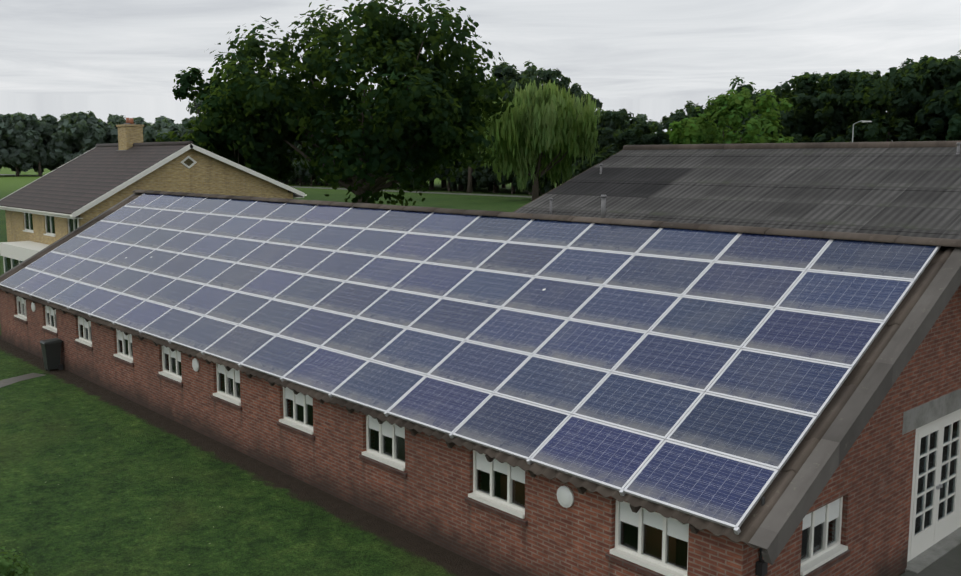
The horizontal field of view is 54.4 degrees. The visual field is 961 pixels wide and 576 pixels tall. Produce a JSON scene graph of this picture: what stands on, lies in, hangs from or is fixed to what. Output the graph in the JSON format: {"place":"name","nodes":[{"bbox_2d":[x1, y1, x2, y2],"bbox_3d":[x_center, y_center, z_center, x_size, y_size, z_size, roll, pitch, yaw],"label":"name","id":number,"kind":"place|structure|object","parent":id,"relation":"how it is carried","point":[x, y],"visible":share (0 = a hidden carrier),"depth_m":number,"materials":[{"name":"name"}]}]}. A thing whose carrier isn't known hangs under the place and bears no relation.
{"place":"outdoors","nodes":[
{"label":"outdoors","id":0,"kind":"place"},
{"bbox_2d":[0,373,43,387],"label":"lawn path","id":1,"kind":"structure","parent":0,"point":[6,382],"depth_m":26.53,"materials":[{"name":"grey concrete"}]},
{"bbox_2d":[95,141,192,146],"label":"roof ridge","id":2,"kind":"structure","parent":0,"point":[151,144],"depth_m":47.41,"materials":[{"name":"grey tile"}]},
{"bbox_2d":[5,148,292,244],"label":"house walls","id":3,"kind":"structure","parent":0,"point":[205,174],"depth_m":45.51,"materials":[{"name":"beige brick"}]},
{"bbox_2d":[0,241,48,272],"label":"conservatory","id":4,"kind":"object","parent":3,"relation":"attached to","point":[13,254],"visible":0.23,"depth_m":45.12,"materials":[{"name":"white plastic"}]},
{"bbox_2d":[0,145,295,214],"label":"house roof","id":5,"kind":"structure","parent":3,"relation":"on","point":[77,183],"depth_m":46.47,"materials":[{"name":"grey tile"}]},
{"bbox_2d":[116,118,143,150],"bbox_3d":[-18.561,-7.989,49.639,1.060,2.070,1.260,-7,11,-42],"label":"house chimney","id":6,"kind":"object","parent":5,"relation":"on","point":[130,132],"visible":0.81,"depth_m":49.24,"materials":[{"name":"beige brick"}]},
{"bbox_2d":[0,143,306,236],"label":"house trim","id":7,"kind":"structure","parent":3,"relation":"attached to","point":[73,221],"depth_m":44.78,"materials":[{"name":"white paint"}]},
{"bbox_2d":[0,174,539,197],"bbox_3d":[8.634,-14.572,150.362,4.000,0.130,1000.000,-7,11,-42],"label":"field","id":8,"kind":"structure","parent":0,"point":[391,190],"depth_m":169.63,"materials":[{"name":"plant"}]},
{"bbox_2d":[0,166,560,575],"bbox_3d":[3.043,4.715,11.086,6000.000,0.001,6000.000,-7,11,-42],"label":"ground","id":9,"kind":"structure","parent":0,"point":[96,480],"depth_m":17.09,"materials":[{"name":"green plant"}]},
{"bbox_2d":[0,546,34,575],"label":"bush","id":10,"kind":"object","parent":9,"relation":"on","point":[6,564],"visible":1,"depth_m":11.68,"materials":[{"name":"green plant"}]},
{"bbox_2d":[40,338,63,371],"bbox_3d":[-12.619,1.970,27.574,0.546,0.914,0.428,-7,11,-42],"label":"wheelie bin","id":11,"kind":"object","parent":9,"relation":"on","point":[51,351],"visible":0.98,"depth_m":27.44,"materials":[{"name":"grey plastic"}]},
{"bbox_2d":[156,47,318,180],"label":"oak tree","id":12,"kind":"object","parent":9,"relation":"on","point":[274,167],"visible":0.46,"depth_m":73.72,"materials":[{"name":"green plant"}]},
{"bbox_2d":[0,107,654,176],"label":"treeline","id":13,"kind":"object","parent":9,"relation":"on","point":[47,141],"visible":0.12,"depth_m":319.54,"materials":[{"name":"green plant"}]},
{"bbox_2d":[190,0,518,205],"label":"oak tree","id":14,"kind":"object","parent":9,"relation":"on","point":[416,88],"visible":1,"depth_m":68.53,"materials":[{"name":"green plant"}]},
{"bbox_2d":[0,190,960,575],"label":"building","id":15,"kind":"structure","parent":9,"relation":"on","point":[520,394],"depth_m":15.14,"materials":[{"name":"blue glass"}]},
{"bbox_2d":[460,80,599,200],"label":"willow tree","id":16,"kind":"object","parent":9,"relation":"on","point":[535,128],"visible":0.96,"depth_m":132.42,"materials":[{"name":"green plant"}]},
{"bbox_2d":[185,50,960,194],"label":"trees","id":17,"kind":"object","parent":9,"relation":"on","point":[919,100],"visible":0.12,"depth_m":121.99,"materials":[{"name":"green plant"}]},
{"bbox_2d":[666,87,797,143],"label":"tree","id":18,"kind":"object","parent":9,"relation":"on","point":[690,131],"visible":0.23,"depth_m":98.29,"materials":[{"name":"green plant"}]},
{"bbox_2d":[514,141,960,239],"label":"roof","id":19,"kind":"structure","parent":9,"relation":"on","point":[908,188],"depth_m":30.46,"materials":[{"name":"corrugated fibre metal roofing"},{"name":"clay ridge tile"}]},
{"bbox_2d":[852,120,871,141],"bbox_3d":[22.832,-5.857,56.593,0.200,8.437,1.174,-7,11,-42],"label":"lamp post","id":20,"kind":"object","parent":9,"relation":"on","point":[862,121],"visible":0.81,"depth_m":56.29,"materials":[{"name":"grey metal"}]},
{"bbox_2d":[900,544,960,575],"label":"yard paving","id":21,"kind":"structure","parent":9,"relation":"on","point":[948,563],"depth_m":14.21,"materials":[{"name":"concrete"}]},
{"bbox_2d":[0,0,960,132],"label":"sky","id":22,"kind":"structure","parent":0,"point":[103,58],"materials":[{"name":"white"}]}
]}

